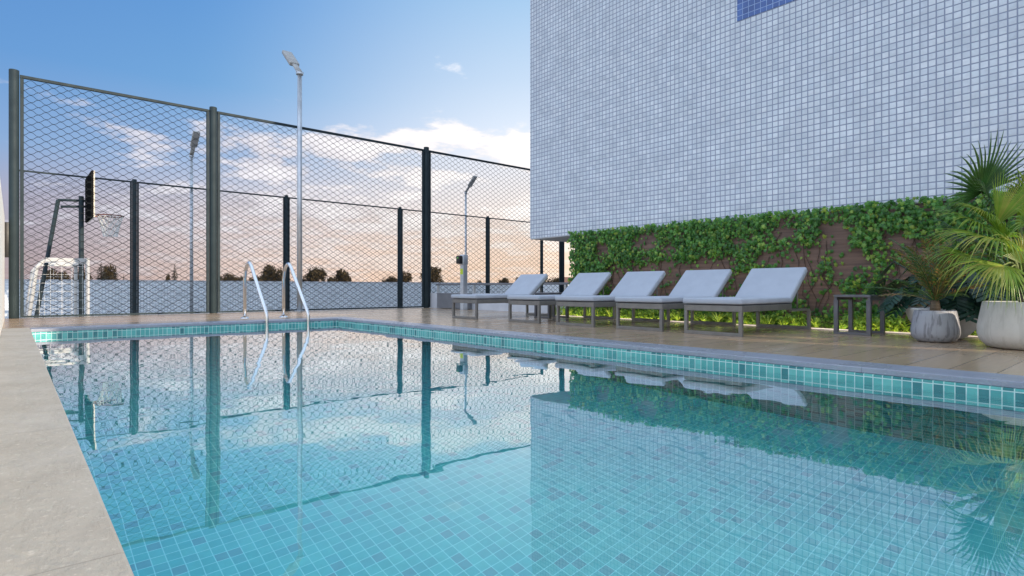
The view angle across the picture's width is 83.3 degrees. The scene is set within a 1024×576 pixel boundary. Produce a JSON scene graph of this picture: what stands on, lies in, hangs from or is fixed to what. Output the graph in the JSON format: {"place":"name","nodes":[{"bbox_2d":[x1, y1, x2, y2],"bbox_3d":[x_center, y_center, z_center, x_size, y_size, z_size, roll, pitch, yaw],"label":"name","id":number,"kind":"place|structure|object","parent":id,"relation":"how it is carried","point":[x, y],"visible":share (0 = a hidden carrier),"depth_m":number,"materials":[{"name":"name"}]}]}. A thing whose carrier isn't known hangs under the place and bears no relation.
{"place":"outdoors","nodes":[
{"label":"outdoors","id":0,"kind":"place"},
{"bbox_2d":[0,328,133,575],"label":"pool edge path","id":1,"kind":"structure","parent":0,"point":[55,520],"depth_m":1.29,"materials":[{"name":"stone"}]},
{"bbox_2d":[0,0,574,282],"label":"sky","id":2,"kind":"structure","parent":0,"point":[444,76],"materials":[{"name":"blue"}]},
{"bbox_2d":[34,324,1023,575],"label":"water","id":3,"kind":"structure","parent":0,"point":[330,450],"depth_m":1.78,"materials":[{"name":"blue liquid"}]},
{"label":"court floor","id":4,"kind":"structure","parent":0,"visible":0},
{"bbox_2d":[24,258,89,317],"bbox_3d":[-11.120,0.317,13.944,1.188,1.984,3.321,0,0,-41],"label":"football goal","id":5,"kind":"object","parent":4,"relation":"on","point":[61,262],"visible":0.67,"depth_m":13.05,"materials":[{"name":"white paint"}]},
{"bbox_2d":[34,170,123,317],"bbox_3d":[-10.672,-0.751,14.273,1.425,4.123,1.425,0,0,4],"label":"basketball stand","id":6,"kind":"object","parent":4,"relation":"on","point":[81,217],"visible":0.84,"depth_m":14.22,"materials":[{"name":"green paint"}]},
{"bbox_2d":[189,131,199,313],"bbox_3d":[-9.890,-1.747,17.904,0.198,6.104,0.815,0,0,-41],"label":"floodlight pole","id":7,"kind":"object","parent":4,"relation":"on","point":[195,140],"visible":0.72,"depth_m":18.10,"materials":[{"name":"metal"}]},
{"bbox_2d":[19,170,542,316],"bbox_3d":[-5.895,-0.959,21.688,19.592,4.527,0.120,0,0,-41],"label":"fence","id":8,"kind":"object","parent":4,"relation":"on","point":[135,253],"visible":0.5,"depth_m":19.76,"materials":[{"name":"black metal"}]},
{"bbox_2d":[464,176,476,254],"bbox_3d":[-1.813,-1.747,24.904,0.198,6.104,0.815,0,0,-41],"label":"floodlight pole","id":9,"kind":"object","parent":4,"relation":"on","point":[470,184],"visible":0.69,"depth_m":25.09,"materials":[{"name":"metal"}]},
{"bbox_3d":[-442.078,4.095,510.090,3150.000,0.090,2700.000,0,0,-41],"label":"ground","id":10,"kind":"structure","parent":0,"visible":0},
{"bbox_2d":[46,270,63,279],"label":"broadleaf tree","id":11,"kind":"object","parent":10,"relation":"on","point":[55,276],"visible":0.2,"depth_m":133.68,"materials":[{"name":"green plant"}]},
{"bbox_2d":[60,271,69,279],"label":"broadleaf tree","id":12,"kind":"object","parent":10,"relation":"on","point":[66,277],"visible":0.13,"depth_m":148.22,"materials":[{"name":"green plant"}]},
{"bbox_2d":[72,271,92,279],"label":"broadleaf tree","id":13,"kind":"object","parent":10,"relation":"on","point":[84,276],"visible":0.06,"depth_m":163.78,"materials":[{"name":"green plant"}]},
{"bbox_2d":[95,263,107,279],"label":"conifer tree","id":14,"kind":"object","parent":10,"relation":"on","point":[101,276],"visible":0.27,"depth_m":147.38,"materials":[{"name":"green plant"}]},
{"bbox_2d":[103,265,115,279],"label":"broadleaf tree","id":15,"kind":"object","parent":10,"relation":"on","point":[109,272],"visible":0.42,"depth_m":161.45,"materials":[{"name":"green plant"}]},
{"bbox_2d":[171,267,178,279],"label":"conifer tree","id":16,"kind":"object","parent":10,"relation":"on","point":[175,277],"visible":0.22,"depth_m":160.30,"materials":[{"name":"green plant"}]},
{"bbox_2d":[220,273,234,280],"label":"broadleaf tree","id":17,"kind":"object","parent":10,"relation":"on","point":[227,278],"visible":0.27,"depth_m":183.99,"materials":[{"name":"green plant"}]},
{"bbox_2d":[249,275,264,280],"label":"broadleaf tree","id":18,"kind":"object","parent":10,"relation":"on","point":[259,279],"visible":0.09,"depth_m":183.22,"materials":[{"name":"green plant"}]},
{"bbox_2d":[259,264,278,280],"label":"broadleaf tree","id":19,"kind":"object","parent":10,"relation":"on","point":[272,269],"visible":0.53,"depth_m":200.69,"materials":[{"name":"green plant"}]},
{"bbox_2d":[5,279,558,317],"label":"parapet wall","id":20,"kind":"structure","parent":10,"relation":"on","point":[328,293],"depth_m":21.64,"materials":[{"name":"white concrete"}]},
{"bbox_2d":[274,268,290,280],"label":"broadleaf tree","id":21,"kind":"object","parent":10,"relation":"on","point":[280,274],"visible":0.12,"depth_m":181.25,"materials":[{"name":"green plant"}]},
{"bbox_2d":[302,266,327,281],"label":"broadleaf tree","id":22,"kind":"object","parent":10,"relation":"on","point":[319,273],"visible":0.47,"depth_m":204.93,"materials":[{"name":"green plant"}]},
{"bbox_2d":[332,268,351,281],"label":"broadleaf tree","id":23,"kind":"object","parent":10,"relation":"on","point":[345,279],"visible":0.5,"depth_m":203.64,"materials":[{"name":"green plant"}]},
{"bbox_2d":[383,275,396,281],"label":"broadleaf tree","id":24,"kind":"object","parent":10,"relation":"on","point":[392,279],"visible":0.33,"depth_m":234.51,"materials":[{"name":"green plant"}]},
{"bbox_2d":[403,271,412,281],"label":"broadleaf tree","id":25,"kind":"object","parent":10,"relation":"on","point":[407,278],"visible":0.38,"depth_m":213.31,"materials":[{"name":"green plant"}]},
{"bbox_2d":[420,267,443,281],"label":"broadleaf tree","id":26,"kind":"object","parent":10,"relation":"on","point":[434,273],"visible":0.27,"depth_m":239.45,"materials":[{"name":"green plant"}]},
{"bbox_2d":[498,277,509,282],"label":"broadleaf tree","id":27,"kind":"object","parent":10,"relation":"on","point":[504,281],"visible":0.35,"depth_m":254.92,"materials":[{"name":"green plant"}]},
{"bbox_2d":[545,277,558,282],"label":"broadleaf tree","id":28,"kind":"object","parent":10,"relation":"on","point":[554,280],"visible":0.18,"depth_m":267.01,"materials":[{"name":"green plant"}]},
{"bbox_2d":[530,0,1023,241],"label":"mosaic building","id":29,"kind":"structure","parent":10,"relation":"on","point":[650,112],"depth_m":7.23,"materials":[{"name":"white tile"}]},
{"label":"podium wall","id":30,"kind":"structure","parent":10,"relation":"on","visible":0},
{"bbox_2d":[0,182,4,334],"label":"boundary wall","id":31,"kind":"structure","parent":30,"relation":"on","point":[2,267],"depth_m":6.66,"materials":[{"name":"white paint"}]},
{"bbox_2d":[5,222,8,256],"bbox_3d":[-7.420,-0.709,8.465,0.054,0.518,0.040,0,0,-41],"label":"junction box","id":32,"kind":"object","parent":31,"relation":"attached to","point":[6,239],"visible":0.77,"depth_m":8.45,"materials":[{"name":"plastic"}]},
{"bbox_2d":[430,293,574,312],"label":"wall","id":33,"kind":"structure","parent":30,"relation":"on","point":[490,306],"depth_m":11.39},
{"bbox_2d":[436,282,568,292],"bbox_3d":[-0.359,0.007,11.614,0.045,0.212,4.162,0,0,-41],"label":"guard rail","id":34,"kind":"object","parent":33,"relation":"on","point":[565,284],"visible":0.66,"depth_m":11.67,"materials":[{"name":"grey metal"}]},
{"bbox_2d":[2,308,1023,375],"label":"deck","id":35,"kind":"structure","parent":30,"relation":"on","point":[975,354],"depth_m":5.57,"materials":[{"name":"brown wood"}]},
{"bbox_2d":[241,261,309,327],"bbox_3d":[-3.440,0.524,8.380,0.702,1.832,1.098,0,0,-41],"label":"pool ladder","id":36,"kind":"object","parent":35,"relation":"attached to","point":[249,263],"visible":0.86,"depth_m":8.50,"materials":[{"name":"silver metal"}]},
{"bbox_2d":[9,69,563,318],"bbox_3d":[-2.976,-1.386,12.308,11.717,3.672,0.120,0,0,-41],"label":"fence","id":37,"kind":"object","parent":35,"relation":"on","point":[213,204],"visible":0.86,"depth_m":10.22,"materials":[{"name":"black metal"}]},
{"bbox_2d":[282,50,304,310],"bbox_3d":[-4.316,-2.175,11.390,0.198,5.249,0.815,0,0,-41],"label":"floodlight pole","id":38,"kind":"object","parent":35,"relation":"on","point":[290,58],"visible":0.94,"depth_m":11.12,"materials":[{"name":"metal"}]},
{"bbox_2d":[436,293,471,308],"bbox_3d":[-1.256,0.277,12.429,0.108,0.328,1.188,0,0,-41],"label":"service box","id":39,"kind":"object","parent":35,"relation":"on","point":[444,300],"visible":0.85,"depth_m":12.56,"materials":[{"name":"grey metal"}]},
{"bbox_2d":[456,254,467,309],"bbox_3d":[-1.025,-0.117,11.802,0.212,1.134,0.135,0,0,-41],"label":"access post","id":40,"kind":"object","parent":35,"relation":"on","point":[462,260],"visible":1,"depth_m":11.77,"materials":[{"name":"metal"}]},
{"bbox_2d":[451,274,551,319],"bbox_3d":[-0.135,0.113,8.935,1.555,0.674,0.616,0,0,-41],"label":"sun lounger","id":41,"kind":"object","parent":35,"relation":"on","point":[526,284],"visible":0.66,"depth_m":8.88,"materials":[{"name":"white fabric"}]},
{"bbox_2d":[534,292,568,318],"bbox_3d":[0.603,0.259,8.752,0.423,0.382,0.324,0,0,-41],"label":"side table","id":42,"kind":"object","parent":35,"relation":"on","point":[549,306],"visible":0.69,"depth_m":8.71,"materials":[{"name":"grey metal"}]},
{"bbox_2d":[507,272,615,322],"bbox_3d":[0.717,0.113,8.035,1.555,0.674,0.616,0,0,-41],"label":"sun lounger","id":43,"kind":"object","parent":35,"relation":"on","point":[583,284],"visible":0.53,"depth_m":8.11,"materials":[{"name":"white fabric"}]},
{"bbox_2d":[555,271,669,326],"bbox_3d":[1.308,0.113,7.339,1.555,0.674,0.616,0,0,-41],"label":"sun lounger","id":44,"kind":"object","parent":35,"relation":"on","point":[643,283],"visible":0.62,"depth_m":7.42,"materials":[{"name":"white fabric"}]},
{"bbox_2d":[615,269,735,331],"bbox_3d":[1.921,0.113,6.666,1.555,0.674,0.616,0,0,-41],"label":"sun lounger","id":45,"kind":"object","parent":35,"relation":"on","point":[699,283],"visible":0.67,"depth_m":6.73,"materials":[{"name":"fabric"}]},
{"bbox_2d":[683,267,810,336],"bbox_3d":[2.479,0.113,6.001,1.555,0.674,0.616,0,0,-41],"label":"sun lounger","id":46,"kind":"object","parent":35,"relation":"on","point":[766,289],"visible":1,"depth_m":6.01,"materials":[{"name":"fabric"}]},
{"bbox_2d":[834,295,884,335],"bbox_3d":[3.427,0.259,5.679,0.423,0.382,0.324,0,0,-41],"label":"side table","id":47,"kind":"object","parent":35,"relation":"on","point":[868,331],"visible":0.96,"depth_m":5.65,"materials":[{"name":"grey metal"}]},
{"bbox_2d":[910,310,960,342],"bbox_3d":[3.551,0.318,4.835,0.346,0.261,0.346,0,0,-41],"label":"plant pot","id":48,"kind":"object","parent":35,"relation":"on","point":[942,326],"visible":0.99,"depth_m":4.71,"materials":[{"name":"grey concrete"}]},
{"bbox_2d":[864,232,1004,310],"bbox_3d":[3.515,-0.104,4.827,0.948,0.676,0.918,0,0,-30],"label":"palm","id":49,"kind":"object","parent":48,"relation":"in","point":[918,266],"visible":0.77,"depth_m":4.78,"materials":[{"name":"green plant"}]},
{"bbox_2d":[904,307,977,338],"bbox_3d":[3.871,0.313,5.153,0.608,0.270,0.608,0,0,-41],"label":"plant pot","id":50,"kind":"object","parent":35,"relation":"on","point":[968,328],"visible":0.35,"depth_m":4.96,"materials":[{"name":"concrete"}]},
{"bbox_2d":[866,253,1018,326],"bbox_3d":[3.950,0.042,5.208,0.939,0.671,1.300,0,0,-41],"label":"split leaf plant","id":51,"kind":"object","parent":50,"relation":"in","point":[962,306],"visible":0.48,"depth_m":4.96,"materials":[{"name":"green plant"}]},
{"bbox_2d":[976,301,1023,349],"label":"plant pot","id":52,"kind":"object","parent":35,"relation":"on","point":[1000,325],"visible":0.91,"depth_m":4.18,"materials":[{"name":"beige concrete"}]},
{"bbox_2d":[924,130,1023,314],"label":"fan palm","id":53,"kind":"object","parent":52,"relation":"in","point":[988,177],"visible":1,"depth_m":4.19,"materials":[{"name":"green plant"}]},
{"bbox_2d":[569,316,977,337],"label":"planter kerb","id":54,"kind":"structure","parent":30,"relation":"on","point":[811,328],"depth_m":6.21,"materials":[{"name":"stone"}]},
{"bbox_2d":[575,197,1023,331],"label":"panel wall","id":55,"kind":"structure","parent":30,"relation":"on","point":[853,258],"depth_m":6.77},
{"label":"planter soil","id":56,"kind":"structure","parent":30,"relation":"on","visible":0},
{"bbox_2d":[571,307,587,315],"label":"ground shrub","id":57,"kind":"object","parent":56,"relation":"on","point":[579,311],"visible":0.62,"depth_m":9.03,"materials":[{"name":"green plant"}]},
{"bbox_2d":[586,307,590,315],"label":"grass tuft","id":58,"kind":"object","parent":56,"relation":"on","point":[589,311],"visible":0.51,"depth_m":8.92,"materials":[{"name":"green plant"}]},
{"bbox_2d":[595,308,606,315],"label":"ground shrub","id":59,"kind":"object","parent":56,"relation":"on","point":[600,313],"visible":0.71,"depth_m":8.76,"materials":[{"name":"green plant"}]},
{"bbox_2d":[601,308,612,316],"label":"grass tuft","id":60,"kind":"object","parent":56,"relation":"on","point":[609,313],"visible":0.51,"depth_m":8.62,"materials":[{"name":"green plant"}]},
{"bbox_2d":[609,307,628,317],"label":"ground shrub","id":61,"kind":"object","parent":56,"relation":"on","point":[621,311],"visible":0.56,"depth_m":8.44,"materials":[{"name":"green plant"}]},
{"bbox_2d":[620,309,638,318],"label":"ground shrub","id":62,"kind":"object","parent":56,"relation":"on","point":[629,316],"visible":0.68,"depth_m":8.35,"materials":[{"name":"green plant"}]},
{"bbox_2d":[635,310,650,318],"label":"ground shrub","id":63,"kind":"object","parent":56,"relation":"on","point":[642,313],"visible":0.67,"depth_m":8.17,"materials":[{"name":"green plant"}]},
{"bbox_2d":[635,309,654,318],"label":"ground shrub","id":64,"kind":"object","parent":56,"relation":"on","point":[643,312],"visible":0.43,"depth_m":8.28,"materials":[{"name":"green plant"}]},
{"bbox_2d":[647,309,658,318],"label":"ground shrub","id":65,"kind":"object","parent":56,"relation":"on","point":[657,316],"visible":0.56,"depth_m":8.04,"materials":[{"name":"green plant"}]},
{"bbox_2d":[658,310,676,320],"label":"ground shrub","id":66,"kind":"object","parent":56,"relation":"on","point":[665,316],"visible":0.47,"depth_m":7.87,"materials":[{"name":"green plant"}]},
{"bbox_2d":[672,311,683,320],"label":"grass tuft","id":67,"kind":"object","parent":56,"relation":"on","point":[677,316],"visible":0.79,"depth_m":7.73,"materials":[{"name":"green plant"}]},
{"bbox_2d":[682,310,704,320],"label":"ground shrub","id":68,"kind":"object","parent":56,"relation":"on","point":[699,313],"visible":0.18,"depth_m":7.71,"materials":[{"name":"green plant"}]},
{"bbox_2d":[689,312,702,321],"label":"ground shrub","id":69,"kind":"object","parent":56,"relation":"on","point":[696,319],"visible":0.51,"depth_m":7.55,"materials":[{"name":"green plant"}]},
{"bbox_2d":[695,314,709,320],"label":"grass tuft","id":70,"kind":"object","parent":56,"relation":"on","point":[703,319],"visible":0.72,"depth_m":7.41,"materials":[{"name":"green plant"}]},
{"bbox_2d":[699,311,716,320],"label":"ground shrub","id":71,"kind":"object","parent":56,"relation":"on","point":[708,313],"visible":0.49,"depth_m":7.56,"materials":[{"name":"green plant"}]},
{"bbox_2d":[707,312,727,321],"bbox_3d":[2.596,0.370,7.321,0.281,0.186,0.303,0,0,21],"label":"grass tuft","id":72,"kind":"object","parent":56,"relation":"on","point":[718,318],"visible":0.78,"depth_m":7.29,"materials":[{"name":"green plant"}]},
{"bbox_2d":[721,312,737,321],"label":"ground shrub","id":73,"kind":"object","parent":56,"relation":"on","point":[728,315],"visible":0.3,"depth_m":7.32,"materials":[{"name":"green plant"}]},
{"bbox_2d":[729,312,755,324],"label":"ground shrub","id":74,"kind":"object","parent":56,"relation":"on","point":[745,320],"visible":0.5,"depth_m":7.01,"materials":[{"name":"green plant"}]},
{"bbox_2d":[737,312,766,323],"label":"ground shrub","id":75,"kind":"object","parent":56,"relation":"on","point":[753,316],"visible":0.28,"depth_m":7.09,"materials":[{"name":"green plant"}]},
{"bbox_2d":[747,314,765,324],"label":"ground shrub","id":76,"kind":"object","parent":56,"relation":"on","point":[755,320],"visible":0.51,"depth_m":6.94,"materials":[{"name":"green plant"}]},
{"bbox_2d":[760,312,775,324],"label":"ground shrub","id":77,"kind":"object","parent":56,"relation":"on","point":[766,315],"visible":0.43,"depth_m":6.96,"materials":[{"name":"green plant"}]},
{"bbox_2d":[762,316,774,323],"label":"grass tuft","id":78,"kind":"object","parent":56,"relation":"on","point":[767,320],"visible":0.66,"depth_m":6.86,"materials":[{"name":"green plant"}]},
{"bbox_2d":[560,315,977,336],"bbox_3d":[2.610,0.450,7.145,0.043,0.025,6.210,0,0,-41],"label":"light strip","id":79,"kind":"object","parent":56,"relation":"on","point":[755,325],"depth_m":6.26,"materials":[{"name":"beige"}]},
{"bbox_2d":[769,310,795,324],"bbox_3d":[3.221,0.364,6.866,0.370,0.223,0.392,0,0,40],"label":"ground shrub","id":80,"kind":"object","parent":56,"relation":"on","point":[779,317],"visible":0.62,"depth_m":6.84,"materials":[{"name":"green plant"}]},
{"bbox_2d":[777,319,791,324],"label":"grass tuft","id":81,"kind":"object","parent":56,"relation":"on","point":[780,322],"visible":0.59,"depth_m":6.67,"materials":[{"name":"green plant"}]},
{"bbox_2d":[566,190,1023,335],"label":"ivy","id":82,"kind":"object","parent":56,"relation":"on","point":[694,227],"visible":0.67,"depth_m":6.83,"materials":[{"name":"green plant"}]},
{"bbox_2d":[783,313,806,325],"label":"ground shrub","id":83,"kind":"object","parent":56,"relation":"on","point":[794,322],"visible":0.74,"depth_m":6.56,"materials":[{"name":"green plant"}]},
{"bbox_2d":[785,311,813,326],"bbox_3d":[3.369,0.365,6.727,0.366,0.220,0.387,0,0,8],"label":"ground shrub","id":84,"kind":"object","parent":56,"relation":"on","point":[805,316],"visible":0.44,"depth_m":6.68,"materials":[{"name":"green plant"}]},
{"bbox_2d":[811,317,825,327],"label":"grass tuft","id":85,"kind":"object","parent":56,"relation":"on","point":[816,324],"visible":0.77,"depth_m":6.42,"materials":[{"name":"green plant"}]},
{"bbox_2d":[811,315,831,327],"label":"ground shrub","id":86,"kind":"object","parent":56,"relation":"on","point":[825,325],"visible":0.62,"depth_m":6.48,"materials":[{"name":"green plant"}]},
{"bbox_2d":[825,317,847,328],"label":"ground shrub","id":87,"kind":"object","parent":56,"relation":"on","point":[833,324],"visible":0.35,"depth_m":6.39,"materials":[{"name":"green plant"}]},
{"bbox_2d":[832,318,847,328],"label":"grass tuft","id":88,"kind":"object","parent":56,"relation":"on","point":[841,325],"visible":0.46,"depth_m":6.20,"materials":[{"name":"green plant"}]},
{"bbox_2d":[839,315,865,329],"bbox_3d":[3.658,0.378,6.170,0.320,0.193,0.323,0,0,-8],"label":"ground shrub","id":89,"kind":"object","parent":56,"relation":"on","point":[855,325],"visible":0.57,"depth_m":6.12,"materials":[{"name":"green plant"}]},
{"bbox_2d":[841,311,865,328],"bbox_3d":[3.747,0.368,6.284,0.349,0.220,0.361,0,0,9],"label":"ground shrub","id":90,"kind":"object","parent":56,"relation":"on","point":[856,317],"visible":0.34,"depth_m":6.26,"materials":[{"name":"green plant"}]},
{"bbox_2d":[853,314,890,330],"bbox_3d":[3.754,0.370,6.014,0.370,0.211,0.350,0,0,-2],"label":"ground shrub","id":91,"kind":"object","parent":56,"relation":"on","point":[862,327],"visible":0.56,"depth_m":5.99,"materials":[{"name":"green plant"}]},
{"bbox_2d":[872,314,901,331],"bbox_3d":[3.936,0.363,6.024,0.378,0.231,0.366,0,0,17],"label":"ground shrub","id":92,"kind":"object","parent":56,"relation":"on","point":[877,317],"visible":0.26,"depth_m":5.99,"materials":[{"name":"green plant"}]},
{"bbox_2d":[873,315,908,331],"bbox_3d":[3.869,0.367,5.868,0.382,0.217,0.361,0,0,18],"label":"ground shrub","id":93,"kind":"object","parent":56,"relation":"on","point":[891,327],"visible":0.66,"depth_m":5.83,"materials":[{"name":"green plant"}]},
{"bbox_2d":[891,314,910,331],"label":"grass tuft","id":94,"kind":"object","parent":56,"relation":"on","point":[903,325],"visible":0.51,"depth_m":5.77,"materials":[{"name":"green plant"}]},
{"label":"pool floor","id":95,"kind":"structure","parent":0,"visible":0},
{"bbox_2d":[32,320,1023,400],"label":"pool wall","id":96,"kind":"structure","parent":95,"relation":"on","point":[978,390],"depth_m":4.13,"materials":[{"name":"tile"}]},
{"bbox_2d":[30,317,1023,388],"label":"pool coping","id":97,"kind":"object","parent":96,"relation":"on","point":[984,378],"visible":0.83,"depth_m":4.13,"materials":[{"name":"grey stone"}]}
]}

